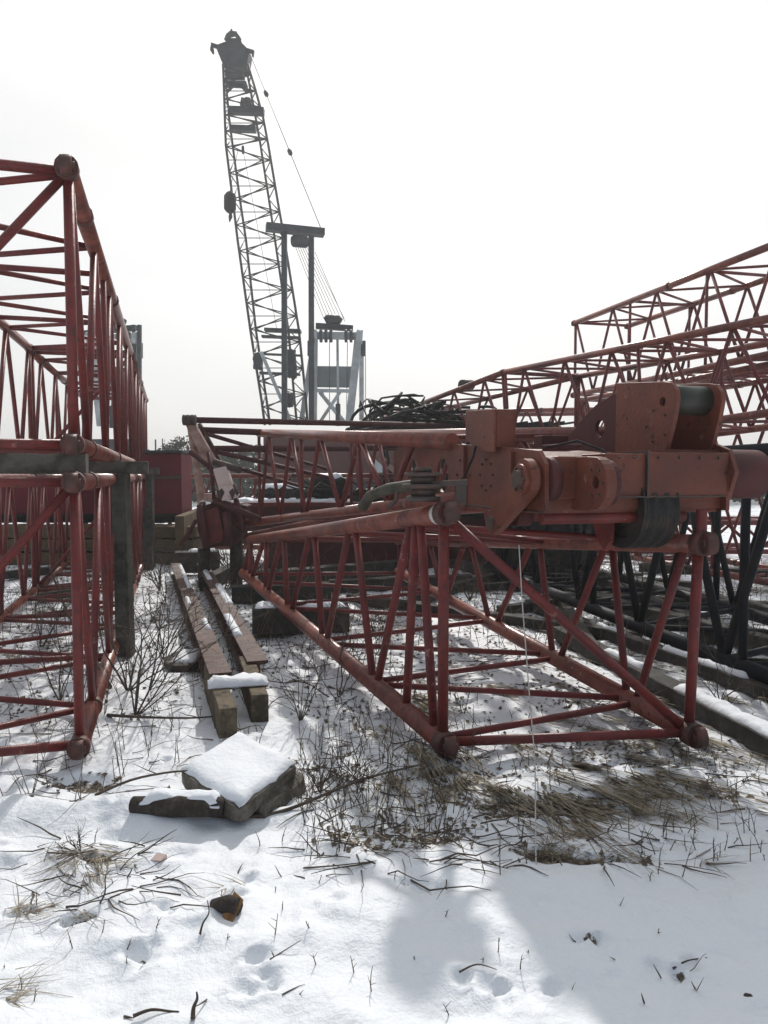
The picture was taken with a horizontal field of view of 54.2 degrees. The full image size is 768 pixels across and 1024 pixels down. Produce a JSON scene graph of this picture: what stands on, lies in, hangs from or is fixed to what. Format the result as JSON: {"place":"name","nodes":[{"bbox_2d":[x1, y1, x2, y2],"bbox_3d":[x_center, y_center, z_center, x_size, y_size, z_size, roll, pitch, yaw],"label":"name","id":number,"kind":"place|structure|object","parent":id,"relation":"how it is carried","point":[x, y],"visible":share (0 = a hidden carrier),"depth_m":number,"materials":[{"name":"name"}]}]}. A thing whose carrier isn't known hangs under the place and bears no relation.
{"place":"outdoors","nodes":[
{"label":"outdoors","id":0,"kind":"place"},
{"bbox_2d":[0,481,767,1023],"bbox_3d":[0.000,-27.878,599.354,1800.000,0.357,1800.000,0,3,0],"label":"snowy ground","id":1,"kind":"structure","parent":0,"point":[386,925],"depth_m":2.95,"materials":[{"name":"snow"}]},
{"bbox_2d":[5,567,61,578],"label":"ground beam","id":2,"kind":"structure","parent":1,"relation":"on","point":[11,574],"depth_m":11.80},
{"bbox_2d":[0,541,114,700],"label":"shrub","id":3,"kind":"object","parent":1,"relation":"on","point":[51,684],"visible":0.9,"depth_m":5.40,"materials":[{"name":"plant"}]},
{"bbox_2d":[20,539,100,646],"bbox_3d":[-3.090,0.741,7.228,0.647,1.173,1.770,-2,3,-30],"label":"shrub","id":4,"kind":"object","parent":1,"relation":"on","point":[60,609],"visible":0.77,"depth_m":7.00,"materials":[{"name":"plant"}]},
{"bbox_2d":[37,589,91,598],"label":"ground beam","id":5,"kind":"structure","parent":1,"relation":"on","point":[62,591],"depth_m":9.77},
{"bbox_2d":[0,471,138,759],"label":"boom section","id":6,"kind":"object","parent":1,"relation":"on","point":[85,630],"visible":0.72,"depth_m":5.05,"materials":[{"name":"red paint"}]},
{"bbox_2d":[0,453,88,472],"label":"timber beam","id":7,"kind":"structure","parent":6,"relation":"on","point":[32,463],"depth_m":4.24,"materials":[{"name":"wood"}]},
{"bbox_2d":[43,816,96,851],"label":"shrub","id":8,"kind":"object","parent":1,"relation":"on","point":[78,837],"visible":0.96,"depth_m":3.22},
{"bbox_2d":[48,564,111,688],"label":"branch","id":9,"kind":"object","parent":1,"relation":"on","point":[70,619],"visible":0.48,"depth_m":6.08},
{"bbox_2d":[34,474,144,587],"bbox_3d":[-4.953,0.129,13.312,1.375,1.612,6.556,-1,3,-16],"label":"boom section","id":10,"kind":"object","parent":1,"relation":"on","point":[139,494],"visible":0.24,"depth_m":11.62,"materials":[{"name":"red paint"}]},
{"bbox_2d":[2,517,174,522],"bbox_3d":[-5.964,0.135,14.925,4.300,0.145,0.725,0,3,0],"label":"mat","id":11,"kind":"object","parent":10,"relation":"on","point":[91,519],"visible":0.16,"depth_m":14.57,"materials":[{"name":"brown wood"}]},
{"bbox_2d":[1,450,191,516],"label":"storage box","id":12,"kind":"object","parent":11,"relation":"on","point":[173,487],"visible":0.33,"depth_m":14.50,"materials":[{"name":"metal"}]},
{"bbox_2d":[9,550,180,563],"bbox_3d":[-5.789,0.804,13.957,4.850,0.268,0.828,0,3,0],"label":"crane mat","id":13,"kind":"object","parent":1,"relation":"on","point":[88,554],"visible":0.08,"depth_m":13.56,"materials":[{"name":"brown"}]},
{"bbox_2d":[2,536,201,550],"bbox_3d":[-5.839,0.561,13.995,4.750,0.265,0.828,0,3,0],"label":"crane mat","id":14,"kind":"object","parent":13,"relation":"on","point":[197,544],"visible":0.14,"depth_m":13.60,"materials":[{"name":"brown"}]},
{"bbox_2d":[2,524,198,537],"bbox_3d":[-5.809,0.349,14.034,4.810,0.229,0.827,0,3,0],"label":"crane mat","id":15,"kind":"object","parent":14,"relation":"on","point":[166,530],"visible":0.31,"depth_m":13.64,"materials":[{"name":"wood"}]},
{"bbox_2d":[175,508,196,543],"bbox_3d":[-3.824,0.213,15.179,0.166,0.541,3.725,0,3,-6],"label":"block","id":16,"kind":"object","parent":14,"relation":"on","point":[183,521],"visible":0.4,"depth_m":13.34,"materials":[{"name":"wood"}]},
{"bbox_2d":[99,870,110,903],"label":"branch","id":17,"kind":"object","parent":1,"relation":"on","point":[105,887],"visible":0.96,"depth_m":2.83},
{"bbox_2d":[84,317,142,449],"bbox_3d":[-12.380,-4.364,34.076,3.254,8.759,2.100,0,3,0],"label":"crane gantry","id":18,"kind":"object","parent":1,"relation":"on","point":[135,337],"visible":0.2,"depth_m":33.39,"materials":[{"name":"metal"}]},
{"bbox_2d":[111,474,134,656],"bbox_3d":[-2.348,0.477,6.760,0.146,1.642,0.154,0,3,0],"label":"timber post","id":19,"kind":"object","parent":1,"relation":"on","point":[121,519],"visible":0.91,"depth_m":6.69,"materials":[{"name":"wood"}]},
{"bbox_2d":[0,461,148,473],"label":"timber beam","id":20,"kind":"structure","parent":19,"relation":"on","point":[127,467],"depth_m":6.73,"materials":[{"name":"wood"}]},
{"bbox_2d":[0,154,135,461],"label":"boom section","id":21,"kind":"object","parent":20,"relation":"on","point":[104,316],"visible":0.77,"depth_m":5.37,"materials":[{"name":"red paint"}]},
{"bbox_2d":[95,770,187,795],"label":"branch","id":22,"kind":"object","parent":1,"relation":"on","point":[122,783],"visible":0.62,"depth_m":3.73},
{"bbox_2d":[143,508,152,570],"bbox_3d":[-4.073,0.496,12.941,0.173,1.160,0.716,-1,3,-16],"label":"leaning plank","id":23,"kind":"object","parent":1,"relation":"on","point":[145,537],"visible":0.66,"depth_m":12.91,"materials":[{"name":"wood"}]},
{"bbox_2d":[145,474,155,567],"bbox_3d":[-4.071,0.176,13.080,0.114,1.660,0.144,0,3,0],"label":"timber post","id":24,"kind":"object","parent":1,"relation":"on","point":[150,503],"visible":0.71,"depth_m":13.01,"materials":[{"name":"wood"}]},
{"bbox_2d":[109,468,158,473],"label":"timber beam","id":25,"kind":"structure","parent":24,"relation":"on","point":[153,470],"depth_m":12.98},
{"bbox_2d":[31,350,148,461],"bbox_3d":[-4.953,-1.549,13.229,1.375,1.612,6.556,-1,3,-16],"label":"boom section","id":26,"kind":"object","parent":25,"relation":"on","point":[140,402],"visible":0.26,"depth_m":11.57,"materials":[{"name":"red paint"}]},
{"bbox_2d":[67,556,239,690],"bbox_3d":[-1.671,0.759,5.499,1.226,1.174,1.018,0,3,0],"label":"shrub","id":27,"kind":"object","parent":1,"relation":"on","point":[150,665],"visible":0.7,"depth_m":5.48,"materials":[{"name":"plant"}]},
{"bbox_2d":[133,1008,178,1017],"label":"branch","id":28,"kind":"object","parent":1,"relation":"on","point":[139,1013],"visible":1,"depth_m":2.25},
{"bbox_2d":[131,885,180,895],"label":"branch","id":29,"kind":"object","parent":1,"relation":"on","point":[177,894],"visible":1,"depth_m":2.88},
{"bbox_2d":[151,853,166,862],"bbox_3d":[-0.950,1.466,3.165,0.060,0.044,0.043,1,3,26],"label":"carton scrap","id":30,"kind":"object","parent":1,"relation":"on","point":[158,857],"visible":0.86,"depth_m":3.16,"materials":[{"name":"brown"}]},
{"bbox_2d":[106,713,212,718],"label":"branch","id":31,"kind":"object","parent":1,"relation":"on","point":[132,716],"visible":0.79,"depth_m":4.90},
{"bbox_2d":[134,521,196,590],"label":"shrub","id":32,"kind":"object","parent":1,"relation":"on","point":[150,566],"visible":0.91,"depth_m":10.70,"materials":[{"name":"plant"}]},
{"bbox_2d":[103,553,233,660],"bbox_3d":[-1.767,0.840,6.587,1.473,0.941,0.921,2,3,30],"label":"shrub","id":33,"kind":"object","parent":1,"relation":"on","point":[173,610],"visible":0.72,"depth_m":6.58,"materials":[{"name":"plant"}]},
{"bbox_2d":[161,440,179,449],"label":"tree","id":34,"kind":"object","parent":1,"relation":"on","point":[166,447],"visible":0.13,"depth_m":49.59,"materials":[{"name":"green plant"}]},
{"bbox_2d":[129,787,224,817],"bbox_3d":[-0.965,1.363,3.509,0.451,0.120,0.124,0,3,5],"label":"rock","id":35,"kind":"object","parent":1,"relation":"on","point":[162,802],"visible":0.99,"depth_m":3.47,"materials":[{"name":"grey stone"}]},
{"bbox_2d":[84,542,274,714],"bbox_3d":[-1.446,0.782,5.231,1.484,1.206,1.250,2,3,32],"label":"shrub","id":36,"kind":"object","parent":1,"relation":"on","point":[150,686],"visible":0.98,"depth_m":5.06,"materials":[{"name":"plant"}]},
{"bbox_2d":[164,648,200,671],"bbox_3d":[-1.694,1.254,6.482,0.347,0.087,0.630,0,3,0],"label":"rock","id":37,"kind":"object","parent":1,"relation":"on","point":[192,657],"visible":0.52,"depth_m":6.29,"materials":[{"name":"white"}]},
{"bbox_2d":[169,435,195,490],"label":"tree","id":38,"kind":"object","parent":1,"relation":"on","point":[180,444],"visible":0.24,"depth_m":45.62,"materials":[{"name":"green plant"}]},
{"bbox_2d":[190,992,198,1019],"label":"branch","id":39,"kind":"object","parent":1,"relation":"on","point":[193,1008],"visible":1,"depth_m":2.21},
{"bbox_2d":[175,548,219,572],"bbox_3d":[-3.088,0.799,12.405,0.709,0.391,0.310,-1,3,-16],"label":"timber block","id":40,"kind":"object","parent":1,"relation":"on","point":[193,554],"depth_m":12.24,"materials":[{"name":"brown"}]},
{"bbox_2d":[171,563,231,681],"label":"steel beam","id":41,"kind":"structure","parent":1,"relation":"on","point":[213,661],"depth_m":6.70,"materials":[{"name":"brown"}]},
{"bbox_2d":[199,900,209,933],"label":"branch","id":42,"kind":"object","parent":1,"relation":"on","point":[201,927],"visible":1,"depth_m":2.63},
{"bbox_2d":[204,664,236,738],"bbox_3d":[-1.118,1.263,5.083,0.114,0.236,1.061,-1,3,-18],"label":"timber block","id":43,"kind":"object","parent":1,"relation":"on","point":[222,707],"depth_m":4.65,"materials":[{"name":"wood"}]},
{"bbox_2d":[207,672,268,688],"bbox_3d":[-0.989,1.129,5.078,0.400,0.061,0.205,-1,3,-14],"label":"snow heap","id":44,"kind":"object","parent":43,"relation":"on","point":[243,679],"visible":0.99,"depth_m":5.01,"materials":[{"name":"white"}]},
{"bbox_2d":[178,517,273,588],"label":"shrub","id":45,"kind":"object","parent":1,"relation":"on","point":[229,573],"visible":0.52,"depth_m":10.65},
{"bbox_2d":[210,891,242,921],"bbox_3d":[-0.582,1.434,2.742,0.130,0.071,0.078,2,3,28],"label":"rock","id":46,"kind":"object","parent":1,"relation":"on","point":[229,907],"visible":0.98,"depth_m":2.72,"materials":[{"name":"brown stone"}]},
{"bbox_2d":[199,556,253,590],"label":"ground beam","id":47,"kind":"structure","parent":1,"relation":"on","point":[218,573],"depth_m":11.01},
{"bbox_2d":[197,564,267,686],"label":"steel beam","id":48,"kind":"structure","parent":1,"relation":"on","point":[247,647],"depth_m":6.99,"materials":[{"name":"brown"}]},
{"bbox_2d":[196,529,269,569],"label":"shrub","id":49,"kind":"object","parent":1,"relation":"on","point":[220,557],"visible":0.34,"depth_m":11.82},
{"bbox_2d":[181,732,295,820],"bbox_3d":[-0.740,1.319,3.830,0.484,0.169,0.699,-3,4,-45],"label":"concrete slab","id":50,"kind":"object","parent":1,"relation":"on","point":[244,775],"depth_m":3.72,"materials":[{"name":"white"}]},
{"bbox_2d":[238,656,268,722],"bbox_3d":[-0.936,1.251,5.330,0.113,0.237,0.982,-1,3,-16],"label":"timber block","id":51,"kind":"object","parent":1,"relation":"on","point":[256,699],"depth_m":4.88,"materials":[{"name":"wood"}]},
{"bbox_2d":[200,515,329,593],"bbox_3d":[-1.376,0.644,10.008,1.932,1.285,1.825,2,4,38],"label":"shrub","id":52,"kind":"object","parent":1,"relation":"on","point":[271,561],"visible":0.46,"depth_m":9.98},
{"bbox_2d":[253,771,304,818],"bbox_3d":[-0.599,1.427,3.833,0.333,0.145,0.500,1,3,25],"label":"concrete block","id":53,"kind":"object","parent":1,"relation":"on","point":[281,796],"depth_m":3.69,"materials":[{"name":"concrete"}]},
{"bbox_2d":[231,581,331,602],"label":"ground beam","id":54,"kind":"structure","parent":1,"relation":"on","point":[244,592],"depth_m":9.65,"materials":[{"name":"wood"}]},
{"bbox_2d":[227,542,339,600],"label":"shrub","id":55,"kind":"object","parent":1,"relation":"on","point":[279,577],"visible":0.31,"depth_m":9.81,"materials":[{"name":"plant"}]},
{"bbox_2d":[270,940,300,959],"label":"branch","id":56,"kind":"object","parent":1,"relation":"on","point":[283,950],"visible":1,"depth_m":2.48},
{"bbox_2d":[252,601,349,634],"bbox_3d":[-0.868,1.084,7.822,0.992,0.312,0.310,0,3,-9],"label":"timber block","id":57,"kind":"object","parent":1,"relation":"on","point":[284,622],"depth_m":7.66,"materials":[{"name":"brown"}]},
{"bbox_2d":[260,629,342,720],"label":"shrub","id":58,"kind":"object","parent":1,"relation":"on","point":[306,703],"visible":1,"depth_m":4.97,"materials":[{"name":"plant"}]},
{"bbox_2d":[168,473,447,549],"bbox_3d":[-1.811,-0.034,16.216,6.556,1.612,1.375,0,3,4],"label":"boom section","id":59,"kind":"object","parent":1,"relation":"on","point":[240,476],"visible":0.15,"depth_m":15.61,"materials":[{"name":"red paint"}]},
{"bbox_2d":[213,763,424,818],"bbox_3d":[-0.302,1.399,3.767,1.313,0.093,0.181,-1,3,-28],"label":"branch","id":60,"kind":"object","parent":1,"relation":"on","point":[290,808],"visible":0.62,"depth_m":3.65,"materials":[{"name":"wood"}]},
{"bbox_2d":[210,29,440,498],"bbox_3d":[-2.614,-11.136,33.212,10.873,22.432,5.800,0,3,0],"label":"lattice crane","id":61,"kind":"object","parent":1,"relation":"on","point":[235,56],"visible":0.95,"depth_m":31.93,"materials":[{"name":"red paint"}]},
{"bbox_2d":[374,459,381,472],"bbox_3d":[-0.242,-2.393,31.265,0.484,1.500,0.090,0,3,0],"label":"door","id":62,"kind":"structure","parent":61,"relation":"in","point":[378,466],"depth_m":31.24,"materials":[{"name":"grey paint"}]},
{"bbox_2d":[258,559,396,581],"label":"ground beam","id":63,"kind":"structure","parent":1,"relation":"on","point":[385,565],"depth_m":11.70,"materials":[{"name":"wood"}]},
{"bbox_2d":[301,721,358,792],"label":"shrub","id":64,"kind":"object","parent":1,"relation":"on","point":[307,769],"visible":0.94,"depth_m":3.87,"materials":[{"name":"plant"}]},
{"bbox_2d":[303,860,376,868],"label":"branch","id":65,"kind":"object","parent":1,"relation":"on","point":[331,865],"visible":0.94,"depth_m":3.06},
{"bbox_2d":[283,578,435,696],"bbox_3d":[-0.298,0.926,5.734,1.440,0.955,0.846,-2,4,-39],"label":"shrub","id":66,"kind":"object","parent":1,"relation":"on","point":[343,644],"visible":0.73,"depth_m":5.62,"materials":[{"name":"plant"}]},
{"bbox_2d":[239,444,496,568],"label":"machine deck","id":67,"kind":"structure","parent":1,"relation":"on","point":[322,497],"depth_m":13.20,"materials":[{"name":"red paint"}]},
{"bbox_2d":[178,415,560,587],"bbox_3d":[0.291,-0.292,12.752,3.694,2.628,7.004,1,3,28],"label":"boom section","id":68,"kind":"object","parent":1,"relation":"on","point":[213,529],"visible":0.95,"depth_m":10.67,"materials":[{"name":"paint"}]},
{"bbox_2d":[327,688,413,785],"bbox_3d":[-0.103,1.227,4.012,0.431,0.461,0.632,2,3,31],"label":"shrub","id":69,"kind":"object","parent":1,"relation":"on","point":[364,765],"visible":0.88,"depth_m":4.03,"materials":[{"name":"plant"}]},
{"bbox_2d":[339,582,402,638],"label":"shrub","id":70,"kind":"object","parent":1,"relation":"on","point":[374,611],"visible":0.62,"depth_m":7.52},
{"bbox_2d":[0,546,767,1008],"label":"dead grass","id":71,"kind":"structure","parent":1,"relation":"on","point":[560,800],"depth_m":3.77,"materials":[{"name":"plant"}]},
{"bbox_2d":[0,543,767,1014],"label":"dead weeds","id":72,"kind":"object","parent":1,"relation":"on","point":[366,773],"visible":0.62,"depth_m":4.05,"materials":[{"name":"plant"}]},
{"bbox_2d":[0,575,767,1017],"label":"twigs","id":73,"kind":"object","parent":1,"relation":"on","point":[346,841],"visible":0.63,"depth_m":3.37,"materials":[{"name":"plant"}]},
{"bbox_2d":[0,561,767,865],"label":"leaf litter","id":74,"kind":"object","parent":1,"relation":"on","point":[601,861],"visible":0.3,"depth_m":4.14,"materials":[{"name":"plant"}]},
{"bbox_2d":[329,574,472,591],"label":"ground beam","id":75,"kind":"structure","parent":1,"relation":"on","point":[376,581],"depth_m":10.55,"materials":[{"name":"wood"}]},
{"bbox_2d":[148,444,765,502],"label":"trees","id":76,"kind":"object","parent":1,"relation":"on","point":[247,489],"visible":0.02,"depth_m":44.04,"materials":[{"name":"plant"}]},
{"bbox_2d":[416,569,515,600],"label":"ground beam","id":77,"kind":"structure","parent":1,"relation":"on","point":[491,578],"depth_m":10.57,"materials":[{"name":"wood"}]},
{"bbox_2d":[449,547,497,600],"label":"shrub","id":78,"kind":"object","parent":1,"relation":"on","point":[473,592],"visible":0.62,"depth_m":9.63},
{"bbox_2d":[459,964,496,972],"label":"branch","id":79,"kind":"object","parent":1,"relation":"on","point":[462,970],"visible":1,"depth_m":2.41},
{"bbox_2d":[238,467,719,758],"bbox_3d":[0.072,0.443,6.801,2.056,1.644,5.946,-1,3,-18],"label":"boom foot section","id":80,"kind":"object","parent":1,"relation":"on","point":[440,517],"visible":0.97,"depth_m":4.85,"materials":[{"name":"red paint"}]},
{"bbox_2d":[256,382,767,549],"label":"boom tip section","id":81,"kind":"object","parent":80,"relation":"on","point":[649,464],"visible":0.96,"depth_m":4.57,"materials":[{"name":"orange paint"}]},
{"bbox_2d":[518,545,536,864],"bbox_3d":[0.729,0.813,3.640,0.083,1.188,1.315,0,3,7],"label":"rope","id":82,"kind":"object","parent":80,"relation":"hanging from","point":[530,709],"visible":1,"depth_m":4.11,"materials":[{"name":"grey"}]},
{"bbox_2d":[346,593,642,637],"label":"ground beam","id":83,"kind":"structure","parent":1,"relation":"on","point":[596,631],"depth_m":8.07,"materials":[{"name":"wood"}]},
{"bbox_2d":[497,521,590,572],"bbox_3d":[2.650,0.570,12.393,1.530,0.889,0.309,-1,3,-11],"label":"timber crib","id":84,"kind":"object","parent":1,"relation":"on","point":[513,552],"visible":0.03,"depth_m":12.25,"materials":[{"name":"wood"}]},
{"bbox_2d":[382,442,528,518],"bbox_3d":[1.488,-0.717,14.025,1.408,1.486,4.912,-1,3,-23],"label":"black boom section","id":85,"kind":"object","parent":84,"relation":"on","point":[473,515],"depth_m":13.38,"materials":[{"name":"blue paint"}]},
{"bbox_2d":[345,392,573,430],"bbox_3d":[1.363,-1.858,14.210,4.205,0.790,2.622,0,3,0],"label":"hose heap","id":86,"kind":"object","parent":85,"relation":"on","point":[418,411],"visible":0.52,"depth_m":13.56,"materials":[{"name":"black rubber"}]},
{"bbox_2d":[384,315,767,444],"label":"tapered boom section","id":87,"kind":"object","parent":85,"relation":"on","point":[749,418],"visible":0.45,"depth_m":9.92,"materials":[{"name":"red paint"}]},
{"bbox_2d":[496,591,612,612],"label":"ground beam","id":88,"kind":"structure","parent":1,"relation":"on","point":[515,607],"depth_m":8.90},
{"bbox_2d":[467,572,641,591],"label":"ground beam","id":89,"kind":"structure","parent":1,"relation":"on","point":[494,586],"depth_m":10.54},
{"bbox_2d":[558,601,595,639],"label":"ground beam","id":90,"kind":"structure","parent":1,"relation":"on","point":[584,629],"depth_m":8.01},
{"bbox_2d":[545,524,609,585],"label":"shrub","id":91,"kind":"object","parent":1,"relation":"on","point":[556,557],"visible":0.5,"depth_m":10.61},
{"bbox_2d":[449,559,767,654],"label":"ground beam","id":92,"kind":"structure","parent":1,"relation":"on","point":[654,612],"depth_m":8.18,"materials":[{"name":"wood"}]},
{"bbox_2d":[557,569,690,587],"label":"ground beam","id":93,"kind":"structure","parent":1,"relation":"on","point":[682,583],"depth_m":10.80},
{"bbox_2d":[482,443,767,684],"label":"black boom section","id":94,"kind":"object","parent":1,"relation":"on","point":[748,663],"visible":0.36,"depth_m":7.42,"materials":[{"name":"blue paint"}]},
{"bbox_2d":[576,524,685,587],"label":"shrub","id":95,"kind":"object","parent":1,"relation":"on","point":[642,582],"visible":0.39,"depth_m":10.04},
{"bbox_2d":[525,599,767,701],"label":"ground beam","id":96,"kind":"structure","parent":1,"relation":"on","point":[666,652],"depth_m":6.26,"materials":[{"name":"black"}]},
{"bbox_2d":[597,579,707,619],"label":"ground beam","id":97,"kind":"structure","parent":1,"relation":"on","point":[652,601],"depth_m":9.13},
{"bbox_2d":[553,626,767,759],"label":"ground beam","id":98,"kind":"structure","parent":1,"relation":"on","point":[740,725],"depth_m":4.92,"materials":[{"name":"white"}]},
{"bbox_2d":[563,591,767,603],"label":"ground beam","id":99,"kind":"structure","parent":1,"relation":"on","point":[677,600],"depth_m":9.12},
{"bbox_2d":[597,516,767,553],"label":"boom section","id":100,"kind":"object","parent":1,"relation":"on","point":[732,546],"visible":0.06,"depth_m":14.24,"materials":[{"name":"red paint"}]},
{"bbox_2d":[606,497,767,585],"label":"boom section","id":101,"kind":"object","parent":1,"relation":"on","point":[735,576],"visible":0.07,"depth_m":12.40,"materials":[{"name":"red paint"}]},
{"bbox_2d":[580,361,767,444],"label":"boom section","id":102,"kind":"object","parent":101,"relation":"on","point":[742,373],"visible":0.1,"depth_m":12.13,"materials":[{"name":"red paint"}]},
{"bbox_2d":[570,243,767,397],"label":"boom section","id":103,"kind":"object","parent":102,"relation":"on","point":[719,268],"visible":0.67,"depth_m":12.72,"materials":[{"name":"red paint"}]},
{"bbox_2d":[672,957,706,969],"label":"branch","id":104,"kind":"object","parent":1,"relation":"on","point":[683,962],"visible":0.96,"depth_m":2.51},
{"bbox_2d":[624,574,767,611],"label":"ground beam","id":105,"kind":"structure","parent":1,"relation":"on","point":[761,607],"depth_m":8.82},
{"bbox_2d":[639,563,767,577],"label":"ground beam","id":106,"kind":"structure","parent":1,"relation":"on","point":[687,568],"depth_m":12.17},
{"bbox_2d":[672,641,756,699],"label":"shrub","id":107,"kind":"object","parent":1,"relation":"on","point":[717,687],"visible":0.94,"depth_m":5.40,"materials":[{"name":"plant"}]},
{"bbox_2d":[687,628,764,643],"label":"ground beam","id":108,"kind":"structure","parent":1,"relation":"on","point":[709,638],"depth_m":7.20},
{"bbox_2d":[700,603,766,649],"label":"shrub","id":109,"kind":"object","parent":1,"relation":"on","point":[754,632],"visible":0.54,"depth_m":6.50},
{"bbox_2d":[743,993,752,996],"bbox_3d":[1.136,1.512,2.340,0.034,0.019,0.024,0,3,0],"label":"stone","id":110,"kind":"object","parent":1,"relation":"on","point":[748,995],"visible":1,"depth_m":2.34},
{"bbox_2d":[0,0,767,468],"label":"sky","id":111,"kind":"structure","parent":0,"point":[483,179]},
{"bbox_3d":[4.165,-0.179,19.150,6.556,1.612,1.375,0,3,10],"label":"boom section","id":112,"kind":"object","parent":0,"visible":0},
{"bbox_2d":[411,407,603,472],"bbox_3d":[3.965,-1.787,19.071,6.556,1.612,1.375,0,3,10],"label":"boom section","id":113,"kind":"object","parent":112,"relation":"on","point":[528,412],"visible":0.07,"depth_m":18.48,"materials":[{"name":"red paint"}]}
]}

